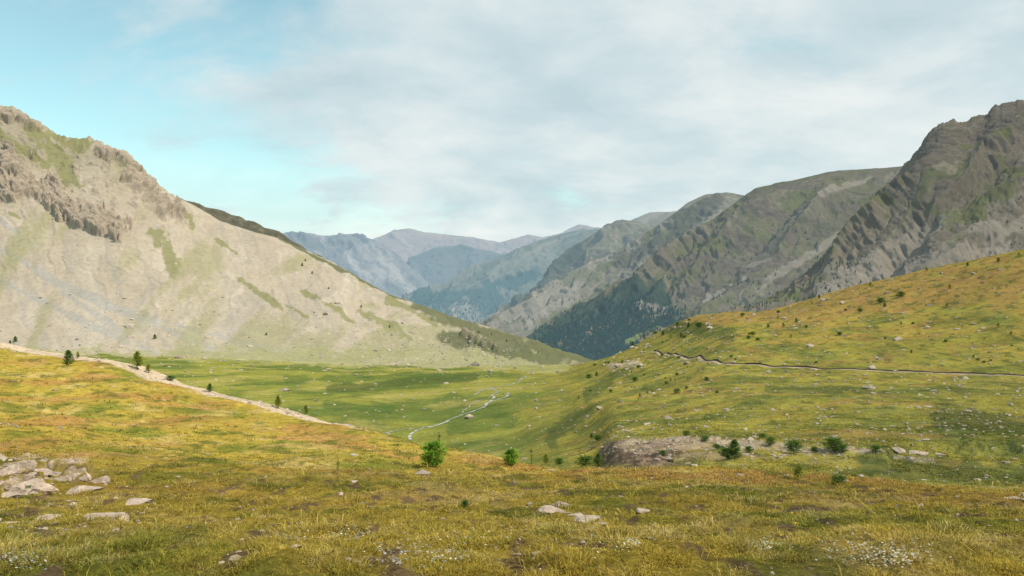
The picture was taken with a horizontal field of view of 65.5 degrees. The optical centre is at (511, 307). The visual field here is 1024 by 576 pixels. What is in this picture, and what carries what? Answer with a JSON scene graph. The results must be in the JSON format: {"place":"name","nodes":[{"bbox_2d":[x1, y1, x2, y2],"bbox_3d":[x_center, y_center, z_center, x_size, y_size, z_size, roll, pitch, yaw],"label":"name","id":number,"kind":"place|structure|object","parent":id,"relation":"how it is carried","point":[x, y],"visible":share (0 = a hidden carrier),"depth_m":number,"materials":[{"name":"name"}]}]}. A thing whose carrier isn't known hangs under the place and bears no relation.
{"place":"outdoors","nodes":[
{"label":"outdoors","id":0,"kind":"place"},
{"bbox_2d":[181,198,322,257],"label":"ridge","id":1,"kind":"structure","parent":0,"point":[230,219],"depth_m":1727.19,"materials":[{"name":"grey stone"}]},
{"bbox_2d":[0,105,593,366],"bbox_3d":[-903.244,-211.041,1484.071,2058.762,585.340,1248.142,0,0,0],"label":"scree mountain","id":2,"kind":"structure","parent":0,"point":[100,216],"depth_m":1130.50,"materials":[{"name":"beige stone"}]},
{"bbox_2d":[0,255,513,366],"bbox_3d":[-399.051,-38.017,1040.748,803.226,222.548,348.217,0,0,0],"label":"scree blocks","id":3,"kind":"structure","parent":2,"relation":"on","point":[475,363],"depth_m":980.61,"materials":[{"name":"stone"}]},
{"bbox_2d":[282,231,427,297],"bbox_3d":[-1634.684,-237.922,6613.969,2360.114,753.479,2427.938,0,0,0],"label":"mountain range","id":4,"kind":"structure","parent":0,"point":[377,264],"depth_m":6116.35,"materials":[{"name":"grey stone"}]},
{"bbox_2d":[406,244,504,285],"bbox_3d":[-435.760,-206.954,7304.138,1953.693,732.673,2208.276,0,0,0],"label":"mountain range","id":5,"kind":"structure","parent":0,"point":[438,265],"depth_m":6904.98,"materials":[{"name":"stone"}]},
{"bbox_2d":[407,392,508,439],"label":"stream","id":6,"kind":"structure","parent":0,"point":[410,434],"depth_m":340.29,"materials":[{"name":"liquid"}]},
{"bbox_2d":[373,224,599,261],"bbox_3d":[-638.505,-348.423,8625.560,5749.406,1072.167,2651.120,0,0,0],"label":"mountain range","id":7,"kind":"structure","parent":0,"point":[404,244],"depth_m":8272.34,"materials":[{"name":"stone"}]},
{"bbox_2d":[473,376,526,394],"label":"stream","id":8,"kind":"structure","parent":0,"point":[499,386],"depth_m":524.76,"materials":[{"name":"liquid"}]},
{"bbox_2d":[402,228,598,322],"bbox_3d":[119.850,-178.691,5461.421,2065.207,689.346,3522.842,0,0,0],"label":"mountain","id":9,"kind":"structure","parent":0,"point":[524,269],"depth_m":4495.53,"materials":[{"name":"grey stone"}]},
{"bbox_2d":[402,269,516,321],"bbox_3d":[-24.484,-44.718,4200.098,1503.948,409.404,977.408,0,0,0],"label":"forest","id":10,"kind":"object","parent":9,"relation":"on","point":[426,303],"visible":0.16,"depth_m":4093.08,"materials":[{"name":"green plant"}]},
{"bbox_2d":[0,342,1023,575],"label":"grass hill","id":11,"kind":"structure","parent":0,"point":[67,388],"depth_m":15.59,"materials":[{"name":"green plant"}]},
{"bbox_2d":[0,455,7,460],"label":"rock","id":12,"kind":"object","parent":11,"relation":"on","point":[3,458],"visible":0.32,"depth_m":16.51,"materials":[{"name":"stone"}]},
{"bbox_2d":[0,464,20,475],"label":"rock","id":13,"kind":"object","parent":11,"relation":"on","point":[12,469],"visible":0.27,"depth_m":13.86,"materials":[{"name":"stone"}]},
{"bbox_2d":[1,491,21,497],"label":"rock","id":14,"kind":"object","parent":11,"relation":"on","point":[11,494],"visible":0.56,"depth_m":11.93,"materials":[{"name":"stone"}]},
{"bbox_2d":[3,460,36,470],"bbox_3d":[-9.762,3.231,15.782,0.586,0.397,0.415,2,2,-22],"label":"rock","id":15,"kind":"object","parent":11,"relation":"on","point":[30,465],"visible":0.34,"depth_m":15.72,"materials":[{"name":"stone"}]},
{"bbox_2d":[4,477,44,493],"bbox_3d":[-8.111,3.021,13.264,0.420,0.312,0.631,0,0,-3],"label":"rock","id":16,"kind":"object","parent":11,"relation":"on","point":[33,482],"visible":0.57,"depth_m":13.10,"materials":[{"name":"stone"}]},
{"bbox_2d":[17,483,57,494],"bbox_3d":[-8.227,3.178,13.501,0.938,0.482,0.745,0,0,42],"label":"rock","id":17,"kind":"object","parent":11,"relation":"on","point":[47,488],"visible":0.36,"depth_m":13.35,"materials":[{"name":"stone"}]},
{"bbox_2d":[31,468,51,476],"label":"rock","id":18,"kind":"object","parent":11,"relation":"on","point":[46,471],"visible":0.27,"depth_m":16.03,"materials":[{"name":"stone"}]},
{"bbox_2d":[38,514,61,519],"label":"rock","id":19,"kind":"object","parent":11,"relation":"on","point":[50,516],"visible":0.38,"depth_m":9.24,"materials":[{"name":"stone"}]},
{"bbox_2d":[49,471,61,475],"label":"rock","id":20,"kind":"object","parent":11,"relation":"on","point":[52,473],"visible":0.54,"depth_m":15.94,"materials":[{"name":"stone"}]},
{"bbox_2d":[60,350,74,364],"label":"conifer sapling","id":21,"kind":"object","parent":11,"relation":"on","point":[69,354],"visible":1,"depth_m":65.68,"materials":[{"name":"green plant"}]},
{"bbox_2d":[51,472,91,480],"bbox_3d":[-8.414,3.411,15.185,0.715,0.484,0.506,-2,-10,-25],"label":"rock","id":22,"kind":"object","parent":11,"relation":"on","point":[69,477],"visible":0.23,"depth_m":15.10,"materials":[{"name":"stone"}]},
{"bbox_2d":[79,475,88,481],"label":"rock","id":23,"kind":"object","parent":11,"relation":"on","point":[85,478],"visible":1,"depth_m":14.34,"materials":[{"name":"stone"}]},
{"bbox_2d":[66,485,103,494],"bbox_3d":[-7.659,3.251,13.967,0.923,0.256,0.590,-10,2,-3],"label":"rock","id":24,"kind":"object","parent":11,"relation":"on","point":[79,488],"visible":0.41,"depth_m":13.83,"materials":[{"name":"stone"}]},
{"bbox_2d":[89,475,110,482],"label":"rock","id":25,"kind":"object","parent":11,"relation":"on","point":[106,478],"visible":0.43,"depth_m":15.05,"materials":[{"name":"stone"}]},
{"bbox_2d":[83,512,128,521],"bbox_3d":[-4.298,2.279,8.449,0.469,0.162,0.397,0,0,-26],"label":"rock","id":26,"kind":"object","parent":11,"relation":"on","point":[122,514],"visible":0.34,"depth_m":8.50,"materials":[{"name":"stone"}]},
{"bbox_2d":[130,351,144,369],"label":"conifer sapling","id":27,"kind":"object","parent":11,"relation":"on","point":[139,361],"visible":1,"depth_m":70.89,"materials":[{"name":"green plant"}]},
{"bbox_2d":[125,498,152,504],"bbox_3d":[-5.609,2.949,11.879,0.442,0.165,0.309,2,2,2],"label":"rock","id":28,"kind":"object","parent":11,"relation":"on","point":[131,501],"visible":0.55,"depth_m":11.88,"materials":[{"name":"stone"}]},
{"bbox_2d":[145,364,150,372],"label":"conifer sapling","id":29,"kind":"object","parent":11,"relation":"on","point":[147,368],"visible":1,"depth_m":71.10,"materials":[{"name":"green plant"}]},
{"bbox_2d":[166,375,175,380],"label":"juniper bush","id":30,"kind":"object","parent":11,"relation":"on","point":[170,377],"visible":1,"depth_m":71.03,"materials":[{"name":"green plant"}]},
{"bbox_2d":[2,347,351,426],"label":"gravel","id":31,"kind":"structure","parent":11,"relation":"on","point":[348,424],"depth_m":65.09,"materials":[{"name":"beige gravel"}]},
{"bbox_2d":[205,383,213,391],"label":"conifer sapling","id":32,"kind":"object","parent":11,"relation":"on","point":[209,387],"visible":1,"depth_m":66.36,"materials":[{"name":"green plant"}]},
{"bbox_2d":[273,395,282,406],"bbox_3d":[-17.753,7.178,60.363,0.778,1.070,0.805,0,0,-17],"label":"conifer sapling","id":33,"kind":"object","parent":11,"relation":"on","point":[277,402],"visible":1,"depth_m":60.35,"materials":[{"name":"green plant"}]},
{"bbox_2d":[302,405,308,413],"bbox_3d":[-16.019,7.987,61.903,0.680,0.844,0.657,0,0,-13],"label":"conifer sapling","id":34,"kind":"object","parent":11,"relation":"on","point":[306,408],"visible":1,"depth_m":61.83,"materials":[{"name":"green plant"}]},
{"bbox_2d":[418,440,447,466],"bbox_3d":[-2.758,5.097,27.627,1.114,1.018,1.130,0,0,26],"label":"bush","id":35,"kind":"object","parent":11,"relation":"on","point":[432,453],"visible":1,"depth_m":27.58,"materials":[{"name":"green plant"}]},
{"bbox_2d":[459,499,470,507],"bbox_3d":[-0.646,2.693,10.902,0.184,0.119,0.172,0,0,34],"label":"juniper bush","id":36,"kind":"object","parent":11,"relation":"on","point":[464,503],"visible":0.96,"depth_m":10.89,"materials":[{"name":"green plant"}]},
{"bbox_2d":[0,505,950,569],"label":"white flowers","id":37,"kind":"object","parent":11,"relation":"on","point":[895,553],"visible":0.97,"depth_m":5.19,"materials":[{"name":"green plant"}]},
{"bbox_2d":[0,375,1017,569],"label":"gravel","id":38,"kind":"structure","parent":11,"relation":"on","point":[421,472],"depth_m":12.13,"materials":[{"name":"stone"}]},
{"bbox_2d":[4,454,1015,562],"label":"yellow flowers","id":39,"kind":"object","parent":11,"relation":"on","point":[565,504],"visible":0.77,"depth_m":9.12,"materials":[{"name":"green plant"}]},
{"bbox_2d":[503,448,519,465],"bbox_3d":[-0.065,5.709,30.293,0.750,0.744,0.760,0,0,38],"label":"conifer sapling","id":40,"kind":"object","parent":11,"relation":"on","point":[511,453],"visible":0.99,"depth_m":30.26,"materials":[{"name":"green plant"}]},
{"bbox_2d":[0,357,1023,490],"bbox_3d":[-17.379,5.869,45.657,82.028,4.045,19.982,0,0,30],"label":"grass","id":41,"kind":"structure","parent":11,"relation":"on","point":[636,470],"depth_m":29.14,"materials":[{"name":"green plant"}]},
{"bbox_2d":[529,448,534,464],"bbox_3d":[0.817,6.119,32.694,0.326,0.757,0.346,0,0,18],"label":"conifer sapling","id":42,"kind":"object","parent":11,"relation":"on","point":[531,452],"visible":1,"depth_m":32.67,"materials":[{"name":"green plant"}]},
{"bbox_2d":[542,454,549,462],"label":"conifer sapling","id":43,"kind":"object","parent":11,"relation":"on","point":[545,457],"visible":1,"depth_m":108.41,"materials":[{"name":"green plant"}]},
{"bbox_2d":[538,505,568,512],"bbox_3d":[0.527,2.559,10.068,0.445,0.117,0.178,0,0,-29],"label":"rock","id":44,"kind":"object","parent":11,"relation":"on","point":[547,509],"visible":0.86,"depth_m":10.02,"materials":[{"name":"stone"}]},
{"bbox_2d":[554,501,570,506],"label":"rock","id":45,"kind":"object","parent":11,"relation":"on","point":[562,503],"visible":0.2,"depth_m":11.78,"materials":[{"name":"stone"}]},
{"bbox_2d":[568,513,583,516],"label":"rock","id":46,"kind":"object","parent":11,"relation":"on","point":[576,514],"visible":0.72,"depth_m":9.72,"materials":[{"name":"stone"}]},
{"bbox_2d":[574,515,600,521],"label":"rock","id":47,"kind":"object","parent":11,"relation":"on","point":[587,517],"visible":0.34,"depth_m":9.01,"materials":[{"name":"stone"}]},
{"bbox_2d":[592,453,604,465],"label":"conifer sapling","id":48,"kind":"object","parent":11,"relation":"on","point":[597,459],"visible":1,"depth_m":69.25,"materials":[{"name":"green plant"}]},
{"bbox_2d":[635,508,649,513],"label":"rock","id":49,"kind":"object","parent":11,"relation":"on","point":[639,510],"visible":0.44,"depth_m":10.68,"materials":[{"name":"stone"}]},
{"bbox_2d":[792,463,804,479],"bbox_3d":[8.064,4.642,22.419,0.379,0.520,0.392,0,0,-29],"label":"conifer sapling","id":50,"kind":"object","parent":11,"relation":"on","point":[797,471],"visible":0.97,"depth_m":22.41,"materials":[{"name":"green plant"}]},
{"bbox_2d":[830,474,847,483],"bbox_3d":[7.858,4.149,19.177,0.450,0.261,0.420,0,0,-43],"label":"juniper bush","id":51,"kind":"object","parent":11,"relation":"on","point":[840,478],"visible":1,"depth_m":19.15,"materials":[{"name":"green plant"}]},
{"bbox_2d":[1004,496,1023,501],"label":"rock","id":52,"kind":"object","parent":11,"relation":"on","point":[1016,498],"visible":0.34,"depth_m":14.25,"materials":[{"name":"stone"}]},
{"bbox_2d":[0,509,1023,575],"bbox_3d":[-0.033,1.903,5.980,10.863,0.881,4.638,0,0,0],"label":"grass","id":53,"kind":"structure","parent":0,"point":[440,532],"depth_m":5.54,"materials":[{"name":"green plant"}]},
{"bbox_2d":[0,0,1023,241],"label":"sky","id":54,"kind":"structure","parent":0,"point":[493,120],"materials":[{"name":"blue"}]},
{"bbox_2d":[33,249,1023,488],"bbox_3d":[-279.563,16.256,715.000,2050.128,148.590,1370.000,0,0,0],"label":"valley ground","id":55,"kind":"structure","parent":0,"point":[356,400],"depth_m":310.76,"materials":[{"name":"green plant"}]},
{"bbox_2d":[40,260,1023,487],"bbox_3d":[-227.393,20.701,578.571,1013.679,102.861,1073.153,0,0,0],"label":"loose stones","id":56,"kind":"object","parent":55,"relation":"on","point":[669,459],"visible":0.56,"depth_m":243.52,"materials":[{"name":"stone"}]},
{"bbox_2d":[554,458,564,464],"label":"juniper bush","id":57,"kind":"object","parent":55,"relation":"on","point":[558,461],"visible":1,"depth_m":93.48,"materials":[{"name":"green plant"}]},
{"bbox_2d":[576,454,593,466],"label":"juniper bush","id":58,"kind":"object","parent":55,"relation":"on","point":[585,462],"visible":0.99,"depth_m":78.00,"materials":[{"name":"green plant"}]},
{"bbox_2d":[593,434,602,440],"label":"juniper bush","id":59,"kind":"object","parent":55,"relation":"on","point":[600,436],"visible":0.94,"depth_m":126.33,"materials":[{"name":"green plant"}]},
{"bbox_2d":[658,449,667,454],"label":"juniper bush","id":60,"kind":"object","parent":55,"relation":"on","point":[662,452],"visible":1,"depth_m":61.06,"materials":[{"name":"green plant"}]},
{"bbox_2d":[700,436,709,440],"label":"juniper bush","id":61,"kind":"object","parent":55,"relation":"on","point":[705,438],"visible":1,"depth_m":71.11,"materials":[{"name":"green plant"}]},
{"bbox_2d":[711,444,721,448],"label":"juniper bush","id":62,"kind":"object","parent":55,"relation":"on","point":[717,446],"visible":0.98,"depth_m":63.35,"materials":[{"name":"green plant"}]},
{"bbox_2d":[717,447,733,458],"bbox_3d":[15.716,10.651,58.221,1.595,0.952,1.490,0,0,19],"label":"juniper bush","id":63,"kind":"object","parent":55,"relation":"on","point":[724,450],"visible":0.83,"depth_m":58.19,"materials":[{"name":"green plant"}]},
{"bbox_2d":[725,439,744,458],"bbox_3d":[16.051,10.246,57.404,1.412,1.568,1.439,0,0,-31],"label":"conifer sapling","id":64,"kind":"object","parent":55,"relation":"on","point":[732,446],"visible":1,"depth_m":57.40,"materials":[{"name":"green plant"}]},
{"bbox_2d":[742,446,753,452],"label":"juniper bush","id":65,"kind":"object","parent":55,"relation":"on","point":[748,448],"visible":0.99,"depth_m":61.12,"materials":[{"name":"green plant"}]},
{"bbox_2d":[764,436,775,445],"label":"juniper bush","id":66,"kind":"object","parent":55,"relation":"on","point":[771,441],"visible":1,"depth_m":66.85,"materials":[{"name":"green plant"}]},
{"bbox_2d":[783,439,804,453],"bbox_3d":[21.720,10.778,61.446,1.792,1.173,1.674,0,0,17],"label":"juniper bush","id":67,"kind":"object","parent":55,"relation":"on","point":[794,444],"visible":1,"depth_m":61.32,"materials":[{"name":"green plant"}]},
{"bbox_2d":[820,436,847,452],"bbox_3d":[25.979,11.086,64.155,2.346,1.399,2.192,0,0,32],"label":"juniper bush","id":68,"kind":"object","parent":55,"relation":"on","point":[836,441],"visible":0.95,"depth_m":64.09,"materials":[{"name":"green plant"}]},
{"bbox_2d":[836,444,848,451],"bbox_3d":[26.229,11.238,63.245,1.003,0.690,1.074,0,0,17],"label":"juniper bush","id":69,"kind":"object","parent":55,"relation":"on","point":[839,448],"visible":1,"depth_m":63.17,"materials":[{"name":"green plant"}]},
{"bbox_2d":[869,444,881,452],"bbox_3d":[28.706,11.218,62.883,1.051,0.772,1.125,0,0,40],"label":"juniper bush","id":70,"kind":"object","parent":55,"relation":"on","point":[873,447],"visible":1,"depth_m":62.79,"materials":[{"name":"green plant"}]},
{"bbox_2d":[875,297,885,302],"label":"conifer","id":71,"kind":"object","parent":55,"relation":"on","point":[879,300],"visible":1,"depth_m":414.87,"materials":[{"name":"green plant"}]},
{"bbox_2d":[892,447,905,453],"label":"rock","id":72,"kind":"object","parent":55,"relation":"on","point":[899,450],"visible":1,"depth_m":68.73,"materials":[{"name":"stone"}]},
{"bbox_2d":[897,291,905,295],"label":"conifer","id":73,"kind":"object","parent":55,"relation":"on","point":[900,293],"visible":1,"depth_m":415.52,"materials":[{"name":"green plant"}]},
{"bbox_2d":[909,450,928,455],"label":"rock","id":74,"kind":"object","parent":55,"relation":"on","point":[922,453],"visible":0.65,"depth_m":69.42,"materials":[{"name":"stone"}]},
{"bbox_2d":[489,219,654,317],"bbox_3d":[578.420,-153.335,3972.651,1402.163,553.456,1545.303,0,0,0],"label":"mountain","id":75,"kind":"structure","parent":0,"point":[608,239],"depth_m":3769.83,"materials":[{"name":"grey stone"}]},
{"bbox_2d":[474,192,744,337],"bbox_3d":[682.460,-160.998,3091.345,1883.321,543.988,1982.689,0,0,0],"label":"mountain","id":76,"kind":"structure","parent":0,"point":[547,304],"depth_m":2731.98,"materials":[{"name":"grey stone"}]},
{"bbox_2d":[476,268,622,329],"bbox_3d":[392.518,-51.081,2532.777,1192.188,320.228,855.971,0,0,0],"label":"forest","id":77,"kind":"object","parent":76,"relation":"on","point":[532,314],"visible":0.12,"depth_m":2470.79,"materials":[{"name":"green plant"}]},
{"bbox_2d":[630,211,675,225],"bbox_3d":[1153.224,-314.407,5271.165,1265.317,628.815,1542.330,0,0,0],"label":"mountain","id":78,"kind":"structure","parent":0,"point":[653,218],"depth_m":5152.91,"materials":[{"name":"grey stone"}]},
{"bbox_2d":[526,166,901,356],"bbox_3d":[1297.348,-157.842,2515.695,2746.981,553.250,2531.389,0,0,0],"label":"mountain","id":79,"kind":"structure","parent":0,"point":[821,209],"depth_m":1859.65,"materials":[{"name":"grey stone"}]},
{"bbox_2d":[527,224,818,360],"bbox_3d":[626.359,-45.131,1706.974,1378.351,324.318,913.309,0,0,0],"label":"forest","id":80,"kind":"object","parent":79,"relation":"on","point":[579,334],"visible":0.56,"depth_m":1510.42,"materials":[{"name":"green plant"}]},
{"bbox_2d":[512,395,1023,486],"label":"grass","id":81,"kind":"structure","parent":0,"point":[1003,482],"depth_m":77.71,"materials":[{"name":"green plant"}]},
{"bbox_2d":[638,100,1023,341],"bbox_3d":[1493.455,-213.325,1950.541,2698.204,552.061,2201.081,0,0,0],"label":"mountain","id":82,"kind":"structure","parent":0,"point":[952,177],"depth_m":1373.84,"materials":[{"name":"grey stone"}]},
{"bbox_2d":[639,193,1021,342],"bbox_3d":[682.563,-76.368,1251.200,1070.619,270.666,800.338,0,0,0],"label":"forest","id":83,"kind":"object","parent":82,"relation":"on","point":[644,334],"visible":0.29,"depth_m":1288.07,"materials":[{"name":"green plant"}]},
{"bbox_2d":[650,350,1023,376],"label":"hiking path","id":84,"kind":"structure","parent":0,"point":[700,358],"depth_m":279.92,"materials":[{"name":"brown soil"}]}
]}

